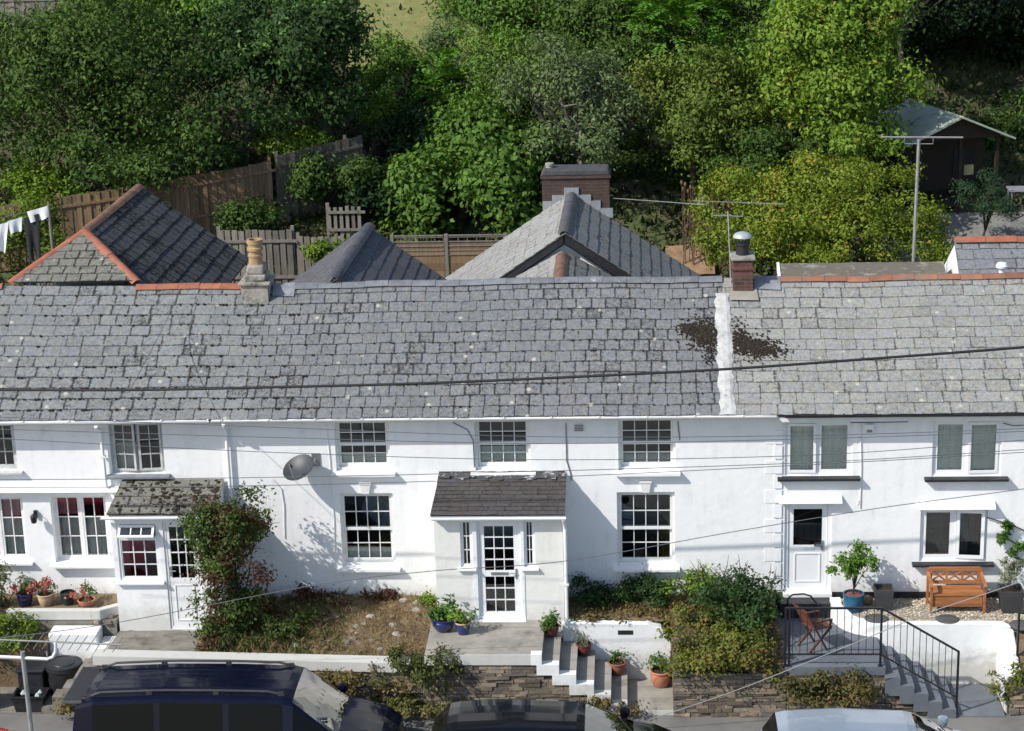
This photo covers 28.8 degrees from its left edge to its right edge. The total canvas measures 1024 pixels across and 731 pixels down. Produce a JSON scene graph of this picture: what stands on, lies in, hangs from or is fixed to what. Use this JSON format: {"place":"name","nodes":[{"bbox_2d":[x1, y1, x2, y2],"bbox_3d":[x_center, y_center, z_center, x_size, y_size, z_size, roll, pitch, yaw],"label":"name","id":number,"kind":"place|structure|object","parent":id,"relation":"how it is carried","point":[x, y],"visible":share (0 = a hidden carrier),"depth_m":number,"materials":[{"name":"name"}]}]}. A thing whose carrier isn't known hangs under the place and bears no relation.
{"place":"outdoors","nodes":[
{"label":"outdoors","id":0,"kind":"place"},
{"bbox_2d":[0,687,41,713],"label":"bin yard floor","id":1,"kind":"structure","parent":0,"point":[6,704],"depth_m":37.91,"materials":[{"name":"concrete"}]},
{"bbox_2d":[45,655,82,695],"bbox_3d":[-8.517,5.984,37.958,0.720,0.745,0.720,-1,17,3],"label":"black bin","id":2,"kind":"object","parent":1,"relation":"on","point":[61,670],"visible":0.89,"depth_m":37.68,"materials":[{"name":"plastic"}]},
{"bbox_2d":[0,630,50,686],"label":"garden terrain","id":3,"kind":"structure","parent":0,"point":[8,675],"depth_m":38.42,"materials":[{"name":"soil"}]},
{"bbox_2d":[0,605,40,654],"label":"shrub","id":4,"kind":"object","parent":3,"relation":"on","point":[5,627],"visible":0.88,"depth_m":38.23,"materials":[{"name":"green plant"}]},
{"bbox_2d":[48,625,102,660],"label":"white wall","id":5,"kind":"structure","parent":3,"relation":"on","point":[82,653],"depth_m":38.39,"materials":[{"name":"white paint"}]},
{"bbox_2d":[0,615,119,636],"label":"garden terrain","id":6,"kind":"structure","parent":0,"point":[113,630],"depth_m":38.74,"materials":[{"name":"soil"}]},
{"bbox_2d":[0,593,118,619],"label":"raised bed","id":7,"kind":"object","parent":6,"relation":"on","point":[104,605],"visible":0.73,"depth_m":38.74,"materials":[{"name":"white paint"}]},
{"bbox_2d":[107,630,198,650],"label":"garden path","id":8,"kind":"structure","parent":0,"point":[170,640],"depth_m":38.15,"materials":[{"name":"concrete"}]},
{"bbox_2d":[62,659,406,730],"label":"people carrier","id":9,"kind":"object","parent":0,"point":[165,695],"visible":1,"depth_m":34.58,"materials":[{"name":"blue paint"}]},
{"bbox_2d":[92,703,325,730],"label":"side windows","id":10,"kind":"structure","parent":9,"relation":"in","point":[172,716],"depth_m":34.25,"materials":[{"name":"black glass"}]},
{"bbox_2d":[194,591,436,657],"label":"garden bank","id":11,"kind":"structure","parent":0,"point":[361,644],"depth_m":37.97,"materials":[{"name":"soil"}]},
{"bbox_2d":[170,480,286,651],"bbox_3d":[-5.368,3.893,37.749,2.302,3.169,1.878,-1,17,3],"label":"climbing shrub","id":12,"kind":"object","parent":11,"relation":"on","point":[233,525],"visible":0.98,"depth_m":37.47,"materials":[{"name":"green plant"}]},
{"bbox_2d":[209,600,322,652],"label":"weeds","id":13,"kind":"object","parent":11,"relation":"on","point":[286,628],"visible":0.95,"depth_m":37.61,"materials":[{"name":"green plant"}]},
{"bbox_2d":[194,589,354,654],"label":"green grass","id":14,"kind":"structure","parent":11,"relation":"on","point":[297,634],"depth_m":37.96,"materials":[{"name":"green plant"}]},
{"bbox_2d":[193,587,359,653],"bbox_3d":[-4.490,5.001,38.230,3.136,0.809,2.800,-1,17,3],"label":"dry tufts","id":15,"kind":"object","parent":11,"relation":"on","point":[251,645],"visible":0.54,"depth_m":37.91,"materials":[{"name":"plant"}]},
{"bbox_2d":[348,0,546,66],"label":"dry lawn","id":16,"kind":"structure","parent":0,"point":[413,19],"depth_m":61.90,"materials":[{"name":"green plant"}]},
{"bbox_2d":[0,0,1023,705],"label":"hillside ground","id":17,"kind":"structure","parent":0,"point":[658,206],"depth_m":55.91,"materials":[{"name":"green plant"}]},
{"bbox_2d":[0,186,75,285],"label":"leafy shrub","id":18,"kind":"object","parent":17,"relation":"on","point":[14,239],"visible":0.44,"depth_m":48.08,"materials":[{"name":"green plant"}]},
{"bbox_2d":[0,153,89,218],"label":"leafy shrub","id":19,"kind":"object","parent":17,"relation":"on","point":[24,182],"visible":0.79,"depth_m":53.80,"materials":[{"name":"green plant"}]},
{"bbox_2d":[0,0,249,210],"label":"broadleaf tree","id":20,"kind":"object","parent":17,"relation":"on","point":[58,46],"visible":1,"depth_m":52.30,"materials":[{"name":"green plant"}]},
{"bbox_2d":[0,157,277,271],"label":"board fence","id":21,"kind":"object","parent":17,"relation":"on","point":[200,212],"visible":0.44,"depth_m":53.11,"materials":[{"name":"brown wood"}]},
{"bbox_2d":[0,184,318,630],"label":"terraced cottage","id":22,"kind":"structure","parent":17,"relation":"on","point":[127,266],"depth_m":39.17,"materials":[{"name":"paint"}]},
{"bbox_2d":[0,497,33,565],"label":"window","id":23,"kind":"structure","parent":22,"relation":"in","point":[13,544],"depth_m":39.49,"materials":[{"name":"white paint"}]},
{"bbox_2d":[49,496,113,568],"bbox_3d":[-8.498,3.240,39.286,1.300,1.452,0.467,-1,17,3],"label":"window","id":24,"kind":"structure","parent":22,"relation":"in","point":[81,536],"depth_m":39.46,"materials":[{"name":"white paint"}]},
{"bbox_2d":[106,424,170,478],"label":"window","id":25,"kind":"structure","parent":22,"relation":"in","point":[125,457],"depth_m":38.74,"materials":[{"name":"paint"}]},
{"bbox_2d":[116,522,164,584],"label":"window","id":26,"kind":"structure","parent":22,"relation":"in","point":[120,537],"depth_m":38.31,"materials":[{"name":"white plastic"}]},
{"bbox_2d":[162,522,203,628],"bbox_3d":[-6.325,4.045,38.388,0.670,2.220,0.131,-1,17,3],"label":"door","id":27,"kind":"structure","parent":22,"relation":"in","point":[178,587],"depth_m":38.47,"materials":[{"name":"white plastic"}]},
{"bbox_2d":[49,0,328,23],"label":"leafy shrub","id":28,"kind":"object","parent":17,"relation":"on","point":[178,6],"visible":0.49,"depth_m":61.54,"materials":[{"name":"green plant"}]},
{"bbox_2d":[210,192,293,256],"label":"leafy shrub","id":29,"kind":"object","parent":17,"relation":"on","point":[244,216],"visible":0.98,"depth_m":51.77,"materials":[{"name":"green plant"}]},
{"bbox_2d":[216,225,297,282],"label":"board fence","id":30,"kind":"object","parent":17,"relation":"on","point":[290,241],"visible":0.44,"depth_m":50.75,"materials":[{"name":"wood"}]},
{"bbox_2d":[147,0,415,144],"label":"broadleaf tree","id":31,"kind":"object","parent":17,"relation":"on","point":[287,45],"visible":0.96,"depth_m":53.50,"materials":[{"name":"green plant"}]},
{"bbox_2d":[274,135,363,224],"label":"board fence","id":32,"kind":"object","parent":17,"relation":"on","point":[345,146],"visible":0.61,"depth_m":53.83,"materials":[{"name":"wood"}]},
{"bbox_2d":[248,93,418,159],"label":"leafy shrub","id":33,"kind":"object","parent":17,"relation":"on","point":[303,138],"visible":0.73,"depth_m":54.59,"materials":[{"name":"green plant"}]},
{"bbox_2d":[281,147,387,220],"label":"leafy shrub","id":34,"kind":"object","parent":17,"relation":"on","point":[310,179],"visible":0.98,"depth_m":52.94,"materials":[{"name":"green plant"}]},
{"bbox_2d":[336,87,465,220],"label":"leafy shrub","id":35,"kind":"object","parent":17,"relation":"on","point":[412,127],"visible":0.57,"depth_m":54.86,"materials":[{"name":"green plant"}]},
{"bbox_2d":[344,11,479,110],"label":"leafy shrub","id":36,"kind":"object","parent":17,"relation":"on","point":[402,53],"visible":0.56,"depth_m":58.18,"materials":[{"name":"green plant"}]},
{"bbox_2d":[387,47,478,113],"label":"sumac tree","id":37,"kind":"object","parent":17,"relation":"on","point":[432,76],"visible":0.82,"depth_m":56.82,"materials":[{"name":"green plant"}]},
{"bbox_2d":[390,233,506,277],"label":"trellis fence","id":38,"kind":"object","parent":17,"relation":"on","point":[430,254],"visible":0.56,"depth_m":50.53,"materials":[{"name":"brown wood"}]},
{"bbox_2d":[410,8,520,104],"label":"grey conifer","id":39,"kind":"object","parent":17,"relation":"on","point":[435,46],"visible":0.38,"depth_m":58.40,"materials":[{"name":"green plant"}]},
{"bbox_2d":[365,90,572,241],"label":"broadleaf tree","id":40,"kind":"object","parent":17,"relation":"on","point":[483,145],"visible":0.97,"depth_m":52.28,"materials":[{"name":"green plant"}]},
{"bbox_2d":[424,620,544,664],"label":"concrete platform","id":41,"kind":"structure","parent":17,"relation":"on","point":[498,643],"depth_m":36.98,"materials":[{"name":"grey concrete"}]},
{"bbox_2d":[210,162,780,636],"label":"terraced cottage","id":42,"kind":"structure","parent":17,"relation":"on","point":[572,278],"depth_m":38.61,"materials":[{"name":"white paint"}]},
{"bbox_2d":[331,423,395,476],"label":"window","id":43,"kind":"structure","parent":42,"relation":"in","point":[344,462],"depth_m":38.52,"materials":[{"name":"white paint"}]},
{"bbox_2d":[337,482,400,571],"bbox_3d":[-2.819,3.115,38.867,1.230,1.837,0.361,-1,17,3],"label":"window","id":44,"kind":"structure","parent":42,"relation":"in","point":[358,555],"depth_m":39.00,"materials":[{"name":"white paint"}]},
{"bbox_2d":[475,520,525,621],"bbox_3d":[-0.242,3.903,37.695,0.980,2.080,0.230,-1,17,3],"label":"door","id":45,"kind":"structure","parent":42,"relation":"in","point":[487,616],"depth_m":37.75,"materials":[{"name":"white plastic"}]},
{"bbox_2d":[471,421,535,476],"bbox_3d":[-0.177,1.535,38.245,1.250,1.137,0.361,-1,17,3],"label":"window","id":46,"kind":"structure","parent":42,"relation":"in","point":[485,455],"depth_m":38.39,"materials":[{"name":"white paint"}]},
{"bbox_2d":[613,480,679,571],"bbox_3d":[2.590,3.079,38.530,1.290,1.847,0.330,-1,17,3],"label":"window","id":47,"kind":"structure","parent":42,"relation":"in","point":[645,484],"depth_m":38.64,"materials":[{"name":"white paint"}]},
{"bbox_2d":[614,420,679,476],"bbox_3d":[2.578,1.517,38.082,1.270,1.157,0.361,-1,17,3],"label":"window","id":48,"kind":"structure","parent":42,"relation":"in","point":[661,459],"depth_m":38.19,"materials":[{"name":"white paint"}]},
{"bbox_2d":[420,0,592,49],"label":"broadleaf tree","id":49,"kind":"object","parent":17,"relation":"on","point":[480,10],"visible":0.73,"depth_m":60.03,"materials":[{"name":"green plant"}]},
{"bbox_2d":[423,11,595,146],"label":"feathery tree","id":50,"kind":"object","parent":17,"relation":"on","point":[502,43],"visible":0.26,"depth_m":54.41,"materials":[{"name":"green plant"}]},
{"bbox_2d":[0,0,1023,285],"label":"undergrowth","id":51,"kind":"object","parent":17,"relation":"on","point":[950,82],"visible":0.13,"depth_m":56.08,"materials":[{"name":"green plant"}]},
{"bbox_2d":[481,20,664,170],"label":"gnarled tree","id":52,"kind":"object","parent":17,"relation":"on","point":[582,137],"visible":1,"depth_m":52.12,"materials":[{"name":"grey plant"}]},
{"bbox_2d":[531,632,626,712],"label":"garden steps","id":53,"kind":"structure","parent":17,"relation":"on","point":[589,676],"depth_m":36.91,"materials":[{"name":"concrete"}]},
{"bbox_2d":[541,0,684,71],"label":"broadleaf tree","id":54,"kind":"object","parent":17,"relation":"on","point":[583,14],"visible":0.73,"depth_m":57.90,"materials":[{"name":"green plant"}]},
{"bbox_2d":[568,129,712,188],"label":"leafy shrub","id":55,"kind":"object","parent":17,"relation":"on","point":[628,163],"visible":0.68,"depth_m":54.96,"materials":[{"name":"green plant"}]},
{"bbox_2d":[568,589,783,673],"bbox_3d":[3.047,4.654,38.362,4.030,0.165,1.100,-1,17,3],"label":"bank","id":56,"kind":"object","parent":17,"relation":"on","point":[641,618],"visible":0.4,"depth_m":38.28,"materials":[{"name":"brown plant"}]},
{"bbox_2d":[568,571,646,611],"bbox_3d":[1.819,4.475,38.498,1.591,0.935,0.879,-1,17,3],"label":"shrub","id":57,"kind":"object","parent":56,"relation":"on","point":[600,594],"visible":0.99,"depth_m":38.40,"materials":[{"name":"green plant"}]},
{"bbox_2d":[617,563,673,611],"bbox_3d":[2.655,4.353,38.505,1.277,0.931,0.908,9,19,31],"label":"shrub","id":58,"kind":"object","parent":56,"relation":"on","point":[647,587],"visible":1,"depth_m":38.41,"materials":[{"name":"green plant"}]},
{"bbox_2d":[603,0,749,78],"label":"sumac tree","id":59,"kind":"object","parent":17,"relation":"on","point":[660,11],"visible":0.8,"depth_m":57.09,"materials":[{"name":"green plant"}]},
{"bbox_2d":[608,37,784,192],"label":"bushy tree","id":60,"kind":"object","parent":17,"relation":"on","point":[694,101],"visible":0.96,"depth_m":52.71,"materials":[{"name":"green plant"}]},
{"bbox_2d":[680,180,735,270],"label":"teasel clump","id":61,"kind":"object","parent":17,"relation":"on","point":[687,226],"visible":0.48,"depth_m":51.42,"materials":[{"name":"plant"}]},
{"bbox_2d":[671,619,783,672],"bbox_3d":[3.997,5.216,37.080,2.050,0.450,1.590,-1,17,3],"label":"bank","id":62,"kind":"object","parent":17,"relation":"on","point":[739,631],"visible":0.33,"depth_m":37.20,"materials":[{"name":"green plant"}]},
{"bbox_2d":[691,0,818,131],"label":"broadleaf tree","id":63,"kind":"object","parent":17,"relation":"on","point":[749,32],"visible":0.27,"depth_m":57.03,"materials":[{"name":"green plant"}]},
{"bbox_2d":[687,116,844,213],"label":"leafy shrub","id":64,"kind":"object","parent":17,"relation":"on","point":[763,147],"visible":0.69,"depth_m":51.34,"materials":[{"name":"green plant"}]},
{"bbox_2d":[680,141,959,274],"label":"hedge bush","id":65,"kind":"object","parent":17,"relation":"on","point":[829,225],"visible":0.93,"depth_m":47.66,"materials":[{"name":"green plant"}]},
{"bbox_2d":[775,610,885,675],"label":"grey platform","id":66,"kind":"structure","parent":17,"relation":"on","point":[867,664],"depth_m":36.89,"materials":[{"name":"paint"}]},
{"bbox_2d":[782,607,959,713],"bbox_3d":[6.547,5.373,36.265,3.215,2.100,0.090,-1,17,3],"label":"railing","id":67,"kind":"object","parent":66,"relation":"on","point":[880,654],"visible":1,"depth_m":36.16,"materials":[{"name":"black metal"}]},
{"bbox_2d":[735,0,947,196],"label":"broadleaf tree","id":68,"kind":"object","parent":17,"relation":"on","point":[849,79],"visible":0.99,"depth_m":50.87,"materials":[{"name":"green plant"}]},
{"bbox_2d":[722,231,1023,609],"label":"terraced cottage","id":69,"kind":"structure","parent":17,"relation":"on","point":[969,295],"depth_m":38.23,"materials":[{"name":"white paint"}]},
{"bbox_2d":[783,504,831,596],"bbox_3d":[5.712,3.535,38.461,0.940,1.930,0.260,-1,17,3],"label":"door","id":70,"kind":"structure","parent":69,"relation":"in","point":[804,564],"depth_m":38.59,"materials":[{"name":"white plastic"}]},
{"bbox_2d":[777,422,859,481],"bbox_3d":[5.839,1.605,37.909,1.560,1.162,0.327,-1,17,3],"label":"window","id":71,"kind":"structure","parent":69,"relation":"in","point":[800,446],"depth_m":37.99,"materials":[{"name":"white plastic"}]},
{"bbox_2d":[912,510,993,566],"bbox_3d":[8.477,3.270,38.254,1.550,1.172,0.327,-1,17,3],"label":"window","id":72,"kind":"structure","parent":69,"relation":"in","point":[939,529],"depth_m":38.32,"materials":[{"name":"white plastic"}]},
{"bbox_2d":[924,420,1008,481],"bbox_3d":[8.619,1.591,37.745,1.570,1.192,0.327,-1,17,3],"label":"window","id":73,"kind":"structure","parent":69,"relation":"in","point":[962,465],"depth_m":37.83,"materials":[{"name":"white plastic"}]},
{"bbox_2d":[882,646,955,717],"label":"garden steps","id":74,"kind":"structure","parent":17,"relation":"on","point":[917,692],"depth_m":36.36,"materials":[{"name":"grey paint"}]},
{"bbox_2d":[830,597,1010,683],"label":"retaining wall","id":75,"kind":"structure","parent":17,"relation":"on","point":[974,643],"depth_m":37.45,"materials":[{"name":"white paint"}]},
{"bbox_2d":[861,98,1015,214],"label":"garden shed","id":76,"kind":"structure","parent":17,"relation":"on","point":[946,160],"depth_m":53.12,"materials":[{"name":"black wood"}]},
{"bbox_2d":[918,140,941,202],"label":"door","id":77,"kind":"structure","parent":76,"relation":"in","point":[931,154],"depth_m":53.18,"materials":[{"name":"brown wood"}]},
{"bbox_2d":[866,86,1023,150],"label":"leafy shrub","id":78,"kind":"object","parent":17,"relation":"on","point":[1014,110],"visible":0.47,"depth_m":55.36,"materials":[{"name":"green plant"}]},
{"bbox_2d":[880,0,1023,75],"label":"broadleaf tree","id":79,"kind":"object","parent":17,"relation":"on","point":[978,23],"visible":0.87,"depth_m":57.73,"materials":[{"name":"green plant"}]},
{"bbox_2d":[949,166,1023,235],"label":"tree","id":80,"kind":"object","parent":17,"relation":"on","point":[1003,202],"visible":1,"depth_m":50.65,"materials":[{"name":"green plant"}]},
{"bbox_2d":[995,629,1020,714],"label":"side wall","id":81,"kind":"structure","parent":17,"relation":"on","point":[1006,648],"depth_m":36.83,"materials":[{"name":"white paint"}]},
{"bbox_2d":[0,346,1023,390],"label":"overhead cable","id":82,"kind":"object","parent":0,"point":[587,376],"visible":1,"depth_m":35.04,"materials":[{"name":"black rubber"}]},
{"bbox_2d":[0,714,1023,730],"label":"pavement","id":83,"kind":"structure","parent":0,"point":[41,722],"depth_m":36.45,"materials":[{"name":"grey asphalt"}]},
{"bbox_2d":[94,665,424,716],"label":"stone wall","id":84,"kind":"structure","parent":83,"relation":"on","point":[365,692],"depth_m":36.83,"materials":[{"name":"stone"}]},
{"bbox_2d":[92,649,410,672],"bbox_3d":[-4.829,5.479,36.959,5.900,0.351,0.320,-1,17,3],"label":"wall coping","id":85,"kind":"object","parent":84,"relation":"on","point":[322,662],"depth_m":36.88,"materials":[{"name":"white paint"}]},
{"bbox_2d":[366,641,465,695],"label":"weeds","id":86,"kind":"object","parent":85,"relation":"on","point":[420,675],"visible":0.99,"depth_m":36.39,"materials":[{"name":"green plant"}]},
{"bbox_2d":[316,658,416,698],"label":"weeds","id":87,"kind":"object","parent":84,"relation":"on","point":[332,678],"visible":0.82,"depth_m":36.50,"materials":[{"name":"green plant"}]},
{"bbox_2d":[368,690,452,720],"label":"weeds","id":88,"kind":"object","parent":83,"relation":"on","point":[402,707],"visible":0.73,"depth_m":36.45,"materials":[{"name":"green plant"}]},
{"bbox_2d":[423,662,597,717],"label":"stone wall","id":89,"kind":"structure","parent":83,"relation":"on","point":[478,682],"depth_m":36.65,"materials":[{"name":"stone"}]},
{"bbox_2d":[628,679,673,714],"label":"concrete slab","id":90,"kind":"structure","parent":83,"relation":"on","point":[660,700],"depth_m":37.30,"materials":[{"name":"beige concrete"}]},
{"bbox_2d":[673,666,785,716],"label":"stone wall","id":91,"kind":"structure","parent":83,"relation":"on","point":[761,699],"depth_m":36.47,"materials":[{"name":"stone"}]},
{"bbox_2d":[652,599,782,685],"bbox_3d":[3.801,5.163,36.843,2.378,1.346,2.441,-1,17,3],"label":"ivy","id":92,"kind":"object","parent":91,"relation":"on","point":[734,649],"visible":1,"depth_m":36.34,"materials":[{"name":"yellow plant"}]},
{"bbox_2d":[786,675,926,715],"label":"stone wall","id":93,"kind":"structure","parent":83,"relation":"on","point":[890,703],"depth_m":36.37,"materials":[{"name":"stone"}]},
{"bbox_2d":[947,684,1005,716],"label":"grey slab","id":94,"kind":"structure","parent":83,"relation":"on","point":[976,700],"depth_m":36.88,"materials":[{"name":"paint"}]},
{"bbox_2d":[431,698,670,730],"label":"hatchback car","id":95,"kind":"object","parent":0,"point":[509,714],"visible":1,"depth_m":34.14,"materials":[{"name":"black paint"}]},
{"bbox_2d":[760,708,958,730],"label":"hatchback car","id":96,"kind":"object","parent":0,"point":[838,719],"visible":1,"depth_m":33.54,"materials":[{"name":"white metal"}]},
{"bbox_2d":[840,597,1023,629],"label":"gravel patio","id":97,"kind":"structure","parent":0,"point":[944,612],"depth_m":37.96,"materials":[{"name":"beige gravel"}]},
{"bbox_2d":[825,539,884,613],"bbox_3d":[6.535,4.002,37.981,1.153,1.405,0.699,-1,17,3],"label":"potted tree","id":98,"kind":"object","parent":97,"relation":"on","point":[853,564],"visible":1,"depth_m":37.89,"materials":[{"name":"green plant"}]},
{"bbox_2d":[926,566,986,613],"bbox_3d":[8.469,4.291,37.962,1.060,0.757,0.564,-1,17,3],"label":"garden bench","id":99,"kind":"object","parent":97,"relation":"on","point":[943,595],"visible":0.99,"depth_m":37.97,"materials":[{"name":"orange wood"}]},
{"bbox_2d":[997,555,1023,613],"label":"planter","id":100,"kind":"object","parent":97,"relation":"on","point":[1011,597],"visible":0.99,"depth_m":37.73,"materials":[{"name":"grey stone"}]},
{"bbox_2d":[880,212,1023,261],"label":"paved path","id":101,"kind":"structure","parent":0,"point":[968,224],"depth_m":52.22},
{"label":"bank terrain","id":102,"kind":"structure","parent":0,"visible":0},
{"bbox_2d":[562,618,671,684],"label":"retaining wall","id":103,"kind":"structure","parent":102,"relation":"on","point":[639,641],"depth_m":37.87,"materials":[{"name":"white paint"}]},
{"bbox_2d":[677,554,788,646],"bbox_3d":[4.198,4.453,37.471,2.180,1.797,1.688,6,18,23],"label":"evergreen shrub","id":104,"kind":"object","parent":102,"relation":"on","point":[744,584],"visible":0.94,"depth_m":37.27,"materials":[{"name":"green plant"}]},
{"bbox_2d":[771,657,884,709],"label":"weeds","id":105,"kind":"object","parent":102,"relation":"on","point":[858,692],"visible":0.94,"depth_m":36.06,"materials":[{"name":"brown plant"}]},
{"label":"far pavement","id":106,"kind":"structure","parent":0,"visible":0},
{"bbox_2d":[0,632,122,730],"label":"tv aerial","id":107,"kind":"object","parent":106,"relation":"on","point":[22,657],"visible":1,"depth_m":24.04,"materials":[{"name":"metal"}]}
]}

